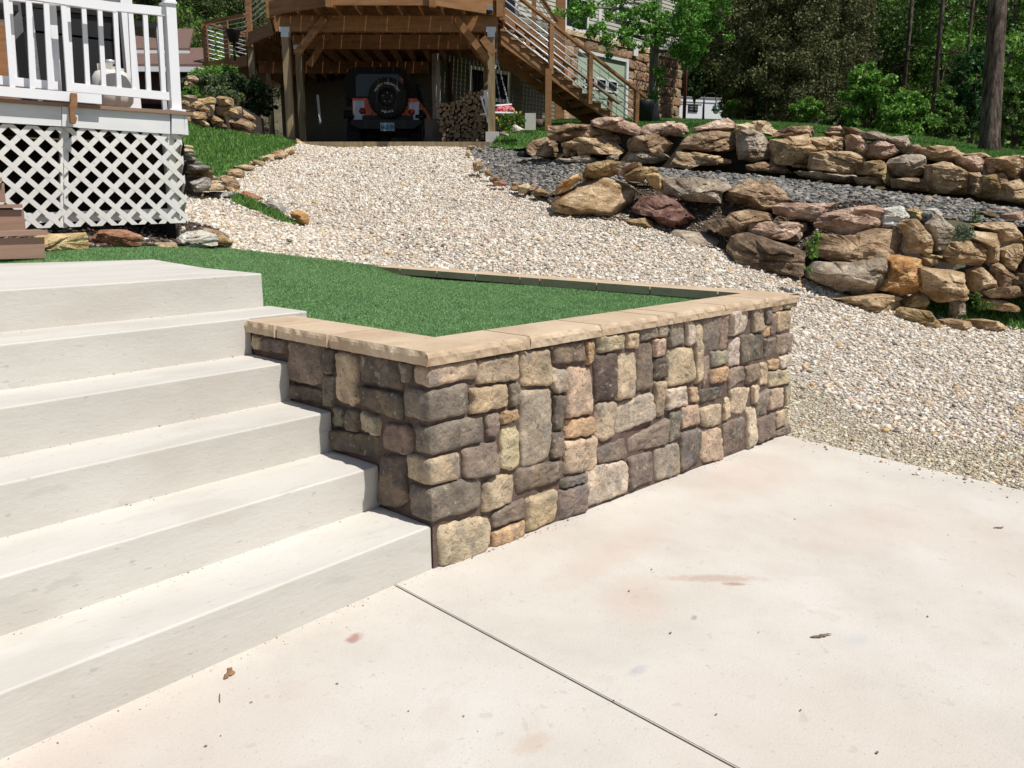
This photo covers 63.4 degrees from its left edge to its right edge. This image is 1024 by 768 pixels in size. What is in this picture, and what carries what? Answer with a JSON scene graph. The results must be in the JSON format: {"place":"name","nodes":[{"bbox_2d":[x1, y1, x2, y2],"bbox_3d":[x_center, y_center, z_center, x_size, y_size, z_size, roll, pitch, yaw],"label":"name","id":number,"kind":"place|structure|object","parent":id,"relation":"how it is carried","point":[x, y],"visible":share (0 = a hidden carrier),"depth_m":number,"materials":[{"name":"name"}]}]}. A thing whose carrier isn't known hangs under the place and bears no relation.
{"place":"outdoors","nodes":[
{"label":"outdoors","id":0,"kind":"place"},
{"bbox_2d":[182,122,295,176],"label":"lawn","id":1,"kind":"structure","parent":0,"point":[229,153],"depth_m":13.24,"materials":[{"name":"plant"}]},
{"bbox_2d":[181,95,263,134],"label":"stone wall","id":2,"kind":"structure","parent":1,"relation":"on","point":[222,112],"depth_m":14.51,"materials":[{"name":"beige stone"}]},
{"bbox_2d":[0,435,1023,767],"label":"driveway","id":3,"kind":"structure","parent":0,"point":[658,625],"depth_m":2.76,"materials":[{"name":"concrete"}]},
{"bbox_2d":[0,260,431,758],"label":"concrete stairs","id":4,"kind":"structure","parent":3,"relation":"on","point":[239,479],"depth_m":3.05,"materials":[{"name":"beige concrete"}]},
{"bbox_2d":[244,265,799,568],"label":"stone planter wall","id":5,"kind":"structure","parent":3,"relation":"on","point":[471,444],"depth_m":3.74,"materials":[{"name":"brown stone"}]},
{"bbox_2d":[0,108,1023,302],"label":"ground","id":6,"kind":"structure","parent":0,"point":[279,131],"depth_m":11.22,"materials":[{"name":"black soil"}]},
{"bbox_2d":[0,0,193,238],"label":"porch","id":7,"kind":"object","parent":6,"relation":"on","point":[122,166],"visible":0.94,"depth_m":6.70,"materials":[{"name":"white wood"}]},
{"bbox_2d":[0,22,17,99],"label":"wooden board","id":8,"kind":"object","parent":7,"relation":"on","point":[3,63],"visible":0.5,"depth_m":7.08,"materials":[{"name":"brown wood"}]},
{"bbox_2d":[0,0,23,99],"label":"porch house wall","id":9,"kind":"structure","parent":7,"relation":"on","point":[18,26],"depth_m":8.84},
{"bbox_2d":[0,0,116,103],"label":"railing gate","id":10,"kind":"structure","parent":7,"relation":"attached to","point":[32,92],"depth_m":6.20,"materials":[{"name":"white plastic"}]},
{"bbox_2d":[68,93,77,123],"bbox_3d":[-3.351,-2.103,6.329,0.065,0.223,0.050,-9,15,-37],"label":"wood latch","id":11,"kind":"object","parent":10,"relation":"attached to","point":[73,104],"visible":1,"depth_m":6.31,"materials":[{"name":"brown wood"}]},
{"bbox_2d":[0,0,166,109],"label":"barbecue grill","id":12,"kind":"object","parent":7,"relation":"on","point":[39,44],"visible":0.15,"depth_m":7.50,"materials":[{"name":"black metal"}]},
{"bbox_2d":[91,59,133,107],"bbox_3d":[-3.369,-2.507,6.985,0.314,0.430,0.314,11,16,42],"label":"propane tank","id":13,"kind":"object","parent":7,"relation":"on","point":[114,101],"visible":0.59,"depth_m":6.89,"materials":[{"name":"metal"}]},
{"bbox_2d":[0,220,219,247],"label":"soil bed","id":14,"kind":"object","parent":6,"relation":"on","point":[140,225],"visible":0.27,"depth_m":7.30,"materials":[{"name":"stone"}]},
{"bbox_2d":[35,232,88,251],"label":"boulder","id":15,"kind":"object","parent":14,"relation":"on","point":[65,241],"visible":0.78,"depth_m":5.84,"materials":[{"name":"beige stone"}]},
{"bbox_2d":[88,229,141,247],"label":"boulder","id":16,"kind":"object","parent":14,"relation":"on","point":[119,237],"visible":0.9,"depth_m":6.23,"materials":[{"name":"stone"}]},
{"bbox_2d":[176,230,217,247],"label":"boulder","id":17,"kind":"object","parent":14,"relation":"on","point":[200,238],"visible":0.9,"depth_m":7.05,"materials":[{"name":"stone"}]},
{"bbox_2d":[132,0,212,46],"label":"pine tree","id":18,"kind":"object","parent":6,"relation":"on","point":[180,19],"visible":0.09,"depth_m":28.09,"materials":[{"name":"green plant"}]},
{"bbox_2d":[135,29,249,108],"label":"brown house","id":19,"kind":"structure","parent":6,"relation":"on","point":[190,59],"depth_m":23.61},
{"bbox_2d":[180,73,230,94],"bbox_3d":[-6.150,-5.896,16.725,1.276,0.780,0.937,11,16,42],"label":"shrub","id":20,"kind":"object","parent":6,"relation":"on","point":[205,82],"visible":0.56,"depth_m":16.54,"materials":[{"name":"green plant"}]},
{"bbox_2d":[185,0,232,57],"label":"pine tree","id":21,"kind":"object","parent":6,"relation":"on","point":[203,10],"visible":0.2,"depth_m":31.88,"materials":[{"name":"green plant"}]},
{"bbox_2d":[179,17,244,79],"bbox_3d":[-11.092,-10.543,30.387,3.694,5.368,3.855,-8,14,-35],"label":"broadleaf tree","id":22,"kind":"object","parent":6,"relation":"on","point":[213,39],"visible":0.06,"depth_m":29.34,"materials":[{"name":"green plant"}]},
{"bbox_2d":[187,63,240,79],"bbox_3d":[-7.115,-7.425,19.992,1.317,0.738,1.726,-5,13,-22],"label":"shrub","id":23,"kind":"object","parent":6,"relation":"on","point":[216,70],"visible":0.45,"depth_m":19.64,"materials":[{"name":"green plant"}]},
{"bbox_2d":[200,89,245,104],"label":"shrub","id":24,"kind":"object","parent":6,"relation":"on","point":[234,96],"visible":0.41,"depth_m":15.99,"materials":[{"name":"green plant"}]},
{"bbox_2d":[212,71,268,106],"bbox_3d":[-5.774,-6.182,17.582,1.235,0.871,1.230,-1,12,-6],"label":"shrub","id":25,"kind":"object","parent":6,"relation":"on","point":[251,84],"visible":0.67,"depth_m":17.24,"materials":[{"name":"green plant"}]},
{"bbox_2d":[214,0,280,133],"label":"pine tree","id":26,"kind":"object","parent":6,"relation":"on","point":[239,6],"visible":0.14,"depth_m":34.50,"materials":[{"name":"green plant"}]},
{"bbox_2d":[243,88,278,116],"bbox_3d":[-5.399,-5.808,17.744,0.747,1.018,0.942,-6,13,-26],"label":"shrub","id":27,"kind":"object","parent":6,"relation":"on","point":[254,106],"visible":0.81,"depth_m":17.68,"materials":[{"name":"green plant"}]},
{"bbox_2d":[0,245,697,336],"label":"turf base","id":28,"kind":"object","parent":6,"relation":"on","point":[364,304],"visible":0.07,"depth_m":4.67,"materials":[{"name":"plastic"}]},
{"bbox_2d":[0,177,47,258],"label":"porch steps","id":29,"kind":"structure","parent":28,"relation":"on","point":[12,222],"depth_m":5.46,"materials":[{"name":"brown wood"}]},
{"bbox_2d":[280,0,687,141],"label":"house","id":30,"kind":"structure","parent":6,"relation":"on","point":[452,79],"depth_m":25.15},
{"bbox_2d":[468,65,509,103],"bbox_3d":[-0.614,-8.283,22.947,0.050,0.847,1.577,11,16,42],"label":"window","id":31,"kind":"structure","parent":30,"relation":"in","point":[475,73],"depth_m":23.10,"materials":[{"name":"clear glass"}]},
{"bbox_2d":[565,0,589,29],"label":"window","id":32,"kind":"structure","parent":30,"relation":"in","point":[567,22],"depth_m":25.05,"materials":[{"name":"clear glass"}]},
{"bbox_2d":[577,52,624,117],"bbox_3d":[2.905,-9.448,26.558,0.032,2.072,2.524,11,16,42],"label":"garage door","id":33,"kind":"structure","parent":30,"relation":"in","point":[619,66],"depth_m":26.68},
{"bbox_2d":[682,64,705,111],"bbox_3d":[7.058,-11.914,32.247,0.927,2.554,1.086,0,12,2],"label":"tree","id":34,"kind":"object","parent":6,"relation":"on","point":[693,93],"visible":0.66,"depth_m":32.18,"materials":[{"name":"green plant"}]},
{"bbox_2d":[462,145,1023,226],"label":"slate chips","id":35,"kind":"object","parent":6,"relation":"on","point":[503,164],"visible":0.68,"depth_m":10.76,"materials":[{"name":"grey gravel"}]},
{"bbox_2d":[526,117,1023,206],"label":"boulder wall","id":36,"kind":"structure","parent":6,"relation":"on","point":[838,155],"depth_m":11.24,"materials":[{"name":"beige stone"}]},
{"bbox_2d":[672,0,883,123],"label":"olive brown tree","id":37,"kind":"object","parent":6,"relation":"on","point":[760,53],"visible":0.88,"depth_m":22.70,"materials":[{"name":"green plant"}]},
{"bbox_2d":[787,96,825,122],"bbox_3d":[7.117,-6.493,20.026,0.887,1.034,1.186,11,16,42],"label":"shrub","id":38,"kind":"object","parent":6,"relation":"on","point":[809,106],"visible":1,"depth_m":19.90,"materials":[{"name":"green plant"}]},
{"bbox_2d":[836,60,907,129],"bbox_3d":[7.806,-6.151,18.232,1.449,1.682,1.847,11,16,42],"label":"shrub","id":39,"kind":"object","parent":6,"relation":"on","point":[869,99],"visible":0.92,"depth_m":17.73,"materials":[{"name":"green plant"}]},
{"bbox_2d":[824,0,931,128],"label":"broadleaf tree","id":40,"kind":"object","parent":6,"relation":"on","point":[885,8],"visible":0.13,"depth_m":28.48,"materials":[{"name":"green plant"}]},
{"bbox_2d":[884,0,927,101],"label":"pine tree","id":41,"kind":"object","parent":6,"relation":"on","point":[907,52],"visible":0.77,"depth_m":24.90,"materials":[{"name":"brown plant"}]},
{"bbox_2d":[804,205,1023,316],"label":"boulder wall","id":42,"kind":"structure","parent":6,"relation":"on","point":[862,248],"depth_m":8.45,"materials":[{"name":"beige stone"}]},
{"bbox_2d":[804,231,824,258],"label":"weed plant","id":43,"kind":"object","parent":42,"relation":"on","point":[813,245],"visible":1,"depth_m":8.23,"materials":[{"name":"green plant"}]},
{"bbox_2d":[952,223,975,242],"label":"lavender plant","id":44,"kind":"object","parent":42,"relation":"on","point":[964,235],"visible":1,"depth_m":8.25,"materials":[{"name":"green plant"}]},
{"bbox_2d":[867,0,980,129],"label":"broadleaf tree","id":45,"kind":"object","parent":6,"relation":"on","point":[919,15],"visible":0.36,"depth_m":27.56,"materials":[{"name":"green plant"}]},
{"bbox_2d":[882,22,981,143],"bbox_3d":[14.311,-9.387,27.818,3.514,5.108,3.668,-3,12,-13],"label":"broadleaf tree","id":46,"kind":"object","parent":6,"relation":"on","point":[928,76],"visible":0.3,"depth_m":27.07,"materials":[{"name":"green plant"}]},
{"bbox_2d":[920,0,955,136],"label":"pine tree","id":47,"kind":"object","parent":6,"relation":"on","point":[938,53],"visible":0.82,"depth_m":23.58,"materials":[{"name":"brown plant"}]},
{"bbox_2d":[923,44,968,142],"bbox_3d":[13.582,-8.616,25.818,1.480,3.740,1.353,-3,12,-13],"label":"tree","id":48,"kind":"object","parent":6,"relation":"on","point":[953,65],"visible":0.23,"depth_m":25.47,"materials":[{"name":"green plant"}]},
{"bbox_2d":[926,85,966,139],"bbox_3d":[8.742,-5.314,16.708,0.775,1.487,1.404,11,16,42],"label":"shrub","id":49,"kind":"object","parent":6,"relation":"on","point":[948,111],"visible":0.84,"depth_m":16.62,"materials":[{"name":"green plant"}]},
{"bbox_2d":[944,42,984,143],"bbox_3d":[12.137,-7.645,21.846,1.453,2.510,1.947,5,13,21],"label":"broadleaf tree","id":50,"kind":"object","parent":6,"relation":"on","point":[971,62],"visible":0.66,"depth_m":21.54,"materials":[{"name":"green plant"}]},
{"bbox_2d":[935,0,1023,141],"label":"pine tree","id":51,"kind":"object","parent":6,"relation":"on","point":[972,3],"visible":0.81,"depth_m":26.29,"materials":[{"name":"brown plant"}]},
{"bbox_2d":[973,31,1023,149],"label":"broadleaf tree","id":52,"kind":"object","parent":6,"relation":"on","point":[1016,43],"visible":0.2,"depth_m":27.68,"materials":[{"name":"green plant"}]},
{"bbox_2d":[1001,70,1023,150],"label":"shrub","id":53,"kind":"object","parent":6,"relation":"on","point":[1012,89],"visible":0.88,"depth_m":17.99,"materials":[{"name":"green plant"}]},
{"bbox_2d":[491,131,623,148],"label":"lawn","id":54,"kind":"structure","parent":0,"point":[520,139],"depth_m":16.33,"materials":[{"name":"plant"}]},
{"bbox_2d":[496,110,525,132],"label":"flower bush","id":55,"kind":"object","parent":54,"relation":"on","point":[508,117],"visible":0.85,"depth_m":15.93,"materials":[{"name":"green plant"}]},
{"bbox_2d":[479,0,646,130],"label":"deck stairs","id":56,"kind":"structure","parent":54,"relation":"on","point":[518,59],"depth_m":17.49,"materials":[{"name":"brown wood"}]},
{"bbox_2d":[551,0,735,120],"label":"oak tree","id":57,"kind":"object","parent":54,"relation":"on","point":[676,26],"visible":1,"depth_m":19.19,"materials":[{"name":"green plant"}]},
{"bbox_2d":[639,99,654,121],"bbox_3d":[3.147,-6.431,19.600,0.440,0.530,0.440,11,16,42],"label":"black tub","id":58,"kind":"object","parent":54,"relation":"on","point":[646,106],"visible":0.65,"depth_m":19.44,"materials":[{"name":"plastic"}]},
{"bbox_2d":[719,89,740,119],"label":"shrub","id":59,"kind":"object","parent":54,"relation":"on","point":[730,104],"visible":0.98,"depth_m":22.82,"materials":[{"name":"green plant"}]},
{"bbox_2d":[490,117,1023,160],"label":"grass","id":60,"kind":"structure","parent":54,"relation":"on","point":[819,129],"depth_m":16.34,"materials":[{"name":"green plant"}]},
{"bbox_2d":[819,106,847,126],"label":"shrub","id":61,"kind":"object","parent":54,"relation":"on","point":[831,120],"visible":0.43,"depth_m":19.11,"materials":[{"name":"green plant"}]},
{"bbox_2d":[879,90,944,135],"bbox_3d":[8.061,-5.288,16.744,1.448,1.365,1.314,-1,12,-3],"label":"shrub","id":62,"kind":"object","parent":54,"relation":"on","point":[895,120],"visible":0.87,"depth_m":16.34,"materials":[{"name":"green plant"}]},
{"bbox_2d":[179,1,1019,146],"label":"hillside","id":63,"kind":"structure","parent":0,"point":[280,108],"depth_m":41.48,"materials":[{"name":"plant"}]},
{"bbox_2d":[181,5,245,59],"bbox_3d":[-12.823,-12.866,35.072,4.325,6.024,4.144,-8,14,-33],"label":"broadleaf tree","id":64,"kind":"object","parent":63,"relation":"on","point":[225,15],"visible":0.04,"depth_m":34.38,"materials":[{"name":"green plant"}]},
{"bbox_2d":[679,96,722,118],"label":"travel trailer","id":65,"kind":"object","parent":63,"relation":"on","point":[709,105],"visible":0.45,"depth_m":42.34,"materials":[{"name":"white plastic"}]},
{"bbox_2d":[891,0,986,101],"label":"broadleaf tree","id":66,"kind":"object","parent":63,"relation":"on","point":[958,18],"visible":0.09,"depth_m":42.41,"materials":[{"name":"green plant"}]},
{"bbox_2d":[933,25,1006,121],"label":"broadleaf tree","id":67,"kind":"object","parent":63,"relation":"on","point":[977,33],"visible":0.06,"depth_m":40.37,"materials":[{"name":"green plant"}]},
{"bbox_2d":[952,0,1023,79],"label":"broadleaf tree","id":68,"kind":"object","parent":63,"relation":"on","point":[984,23],"visible":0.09,"depth_m":40.37,"materials":[{"name":"green plant"}]},
{"bbox_2d":[978,0,1006,150],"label":"pine tree","id":69,"kind":"object","parent":63,"relation":"on","point":[991,104],"visible":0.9,"depth_m":13.46,"materials":[{"name":"brown plant"}]},
{"bbox_2d":[1001,0,1023,139],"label":"pine tree","id":70,"kind":"object","parent":63,"relation":"on","point":[1014,10],"visible":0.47,"depth_m":37.60,"materials":[{"name":"brown plant"}]},
{"bbox_2d":[1002,21,1023,143],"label":"broadleaf tree","id":71,"kind":"object","parent":63,"relation":"on","point":[1014,54],"visible":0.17,"depth_m":29.98,"materials":[{"name":"green plant"}]},
{"bbox_2d":[182,147,1023,490],"bbox_3d":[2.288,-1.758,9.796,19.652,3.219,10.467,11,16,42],"label":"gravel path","id":72,"kind":"structure","parent":0,"point":[863,399],"depth_m":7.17,"materials":[{"name":"beige gravel"}]},
{"bbox_2d":[184,145,233,197],"bbox_3d":[-3.641,-2.489,9.948,0.558,0.701,0.756,-5,13,-23],"label":"slate pile","id":73,"kind":"object","parent":72,"relation":"on","point":[201,179],"visible":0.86,"depth_m":9.78,"materials":[{"name":"grey stone"}]},
{"bbox_2d":[230,191,298,224],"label":"grass","id":74,"kind":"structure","parent":72,"relation":"on","point":[251,203],"depth_m":9.62,"materials":[{"name":"plant"}]},
{"bbox_2d":[304,142,489,147],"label":"timber sill","id":75,"kind":"structure","parent":72,"relation":"on","point":[396,144],"depth_m":16.67,"materials":[{"name":"brown wood"}]},
{"bbox_2d":[186,143,723,250],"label":"gravel","id":76,"kind":"structure","parent":72,"relation":"on","point":[330,163],"depth_m":11.17,"materials":[{"name":"beige gravel"}]},
{"bbox_2d":[671,229,718,247],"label":"boulder","id":77,"kind":"object","parent":72,"relation":"on","point":[697,238],"visible":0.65,"depth_m":9.54,"materials":[{"name":"stone"}]},
{"bbox_2d":[726,232,806,277],"bbox_3d":[2.795,-1.398,9.018,0.783,0.485,0.710,0,12,-2],"label":"boulder","id":78,"kind":"object","parent":72,"relation":"on","point":[754,251],"visible":0.96,"depth_m":8.90,"materials":[{"name":"brown stone"}]},
{"bbox_2d":[746,221,806,241],"bbox_3d":[2.981,-1.727,9.322,0.748,0.244,0.463,1,12,4],"label":"boulder","id":79,"kind":"object","parent":78,"relation":"on","point":[781,231],"visible":0.94,"depth_m":9.22,"materials":[{"name":"brown stone"}]},
{"bbox_2d":[834,293,902,312],"bbox_3d":[3.645,-0.800,8.427,0.781,0.232,0.368,0,12,1],"label":"boulder","id":80,"kind":"object","parent":72,"relation":"on","point":[876,302],"visible":0.91,"depth_m":8.33,"materials":[{"name":"beige stone"}]},
{"bbox_2d":[785,379,1023,488],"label":"grit","id":81,"kind":"object","parent":72,"relation":"on","point":[1006,480],"visible":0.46,"depth_m":5.46,"materials":[{"name":"beige gravel"}]},
{"bbox_2d":[903,292,929,308],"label":"boulder","id":82,"kind":"object","parent":72,"relation":"on","point":[919,300],"visible":1,"depth_m":8.33,"materials":[{"name":"stone"}]},
{"bbox_2d":[895,307,941,328],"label":"boulder","id":83,"kind":"object","parent":72,"relation":"on","point":[925,318],"visible":0.96,"depth_m":8.14,"materials":[{"name":"stone"}]},
{"bbox_2d":[937,318,972,329],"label":"boulder","id":84,"kind":"object","parent":72,"relation":"on","point":[956,323],"visible":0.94,"depth_m":8.13,"materials":[{"name":"stone"}]},
{"bbox_2d":[965,319,1006,330],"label":"boulder","id":85,"kind":"object","parent":72,"relation":"on","point":[986,324],"visible":0.94,"depth_m":8.15,"materials":[{"name":"stone"}]},
{"bbox_2d":[546,185,903,295],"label":"soil slope","id":86,"kind":"structure","parent":0,"point":[723,241],"depth_m":9.85,"materials":[{"name":"brown soil"}]},
{"bbox_2d":[551,177,635,216],"bbox_3d":[1.049,-2.354,10.502,0.790,0.542,1.059,11,16,42],"label":"boulder","id":87,"kind":"object","parent":86,"relation":"on","point":[605,197],"visible":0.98,"depth_m":10.31,"materials":[{"name":"beige stone"}]},
{"bbox_2d":[554,174,580,194],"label":"boulder","id":88,"kind":"object","parent":87,"relation":"on","point":[565,185],"visible":1,"depth_m":10.40,"materials":[{"name":"stone"}]},
{"bbox_2d":[582,160,620,179],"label":"boulder","id":89,"kind":"object","parent":87,"relation":"on","point":[604,168],"visible":0.97,"depth_m":10.51,"materials":[{"name":"stone"}]},
{"bbox_2d":[625,218,653,228],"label":"boulder","id":90,"kind":"object","parent":86,"relation":"on","point":[644,223],"visible":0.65,"depth_m":9.79,"materials":[{"name":"stone"}]},
{"bbox_2d":[631,194,696,229],"bbox_3d":[1.837,-2.087,10.042,0.797,0.417,0.754,11,16,42],"label":"boulder","id":91,"kind":"object","parent":86,"relation":"on","point":[661,210],"visible":0.99,"depth_m":9.79,"materials":[{"name":"red stone"}]},
{"bbox_2d":[646,173,662,191],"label":"boulder","id":92,"kind":"object","parent":91,"relation":"on","point":[654,180],"visible":0.96,"depth_m":10.13,"materials":[{"name":"stone"}]},
{"bbox_2d":[622,167,657,182],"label":"boulder","id":93,"kind":"object","parent":92,"relation":"on","point":[638,174],"visible":0.98,"depth_m":10.24,"materials":[{"name":"stone"}]},
{"bbox_2d":[661,177,731,203],"bbox_3d":[2.262,-2.338,9.974,0.853,0.327,0.579,0,12,-1],"label":"boulder","id":94,"kind":"object","parent":86,"relation":"on","point":[696,189],"visible":1,"depth_m":9.86,"materials":[{"name":"grey stone"}]},
{"bbox_2d":[702,218,735,236],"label":"boulder","id":95,"kind":"object","parent":86,"relation":"on","point":[721,226],"visible":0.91,"depth_m":9.44,"materials":[{"name":"stone"}]},
{"bbox_2d":[548,184,903,293],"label":"soil clods","id":96,"kind":"object","parent":86,"relation":"on","point":[694,209],"visible":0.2,"depth_m":9.93,"materials":[{"name":"brown soil"}]},
{"bbox_2d":[726,209,773,233],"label":"boulder","id":97,"kind":"object","parent":86,"relation":"on","point":[740,221],"visible":0.93,"depth_m":9.33,"materials":[{"name":"stone"}]},
{"bbox_2d":[723,179,789,211],"bbox_3d":[2.914,-2.231,9.798,0.681,0.399,0.599,-1,12,-5],"label":"boulder","id":98,"kind":"object","parent":86,"relation":"on","point":[765,196],"visible":0.92,"depth_m":9.64,"materials":[{"name":"brown stone"}]},
{"bbox_2d":[772,202,835,221],"bbox_3d":[3.308,-1.935,9.355,0.656,0.227,0.390,0,12,-2],"label":"boulder","id":99,"kind":"object","parent":86,"relation":"on","point":[809,212],"visible":0.95,"depth_m":9.25,"materials":[{"name":"beige stone"}]},
{"bbox_2d":[925,295,1023,332],"bbox_3d":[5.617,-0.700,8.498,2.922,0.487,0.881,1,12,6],"label":"grass","id":100,"kind":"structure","parent":0,"point":[971,312],"depth_m":8.51,"materials":[{"name":"green plant"}]},
{"bbox_2d":[978,298,1019,311],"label":"boulder","id":101,"kind":"object","parent":100,"relation":"on","point":[1001,305],"visible":0.82,"depth_m":8.32,"materials":[{"name":"stone"}]},
{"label":"carport floor","id":102,"kind":"structure","parent":0,"visible":0},
{"bbox_2d":[201,0,565,144],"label":"raised deck","id":103,"kind":"structure","parent":102,"relation":"on","point":[300,42],"depth_m":18.08,"materials":[{"name":"brown wood"}]},
{"bbox_2d":[225,28,240,59],"bbox_3d":[-7.327,-8.930,21.838,0.400,0.750,0.400,11,16,42],"label":"hanging pot","id":104,"kind":"object","parent":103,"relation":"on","point":[233,35],"visible":1,"depth_m":21.69,"materials":[{"name":"black plastic"}]},
{"bbox_2d":[480,33,515,122],"bbox_3d":[-0.341,-6.271,16.948,0.620,1.836,0.845,11,16,42],"label":"porch swing","id":105,"kind":"object","parent":103,"relation":"hanging from","point":[485,97],"visible":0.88,"depth_m":16.86,"materials":[{"name":"white plastic"}]},
{"bbox_2d":[343,67,430,141],"bbox_3d":[-3.026,-6.477,20.191,2.020,1.881,3.825,0,12,0],"label":"off road car","id":106,"kind":"object","parent":102,"relation":"on","point":[386,104],"visible":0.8,"depth_m":18.59,"materials":[{"name":"black paint"}]},
{"bbox_2d":[425,119,442,141],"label":"concrete block","id":107,"kind":"structure","parent":102,"relation":"on","point":[432,132],"depth_m":17.86,"materials":[{"name":"concrete"}]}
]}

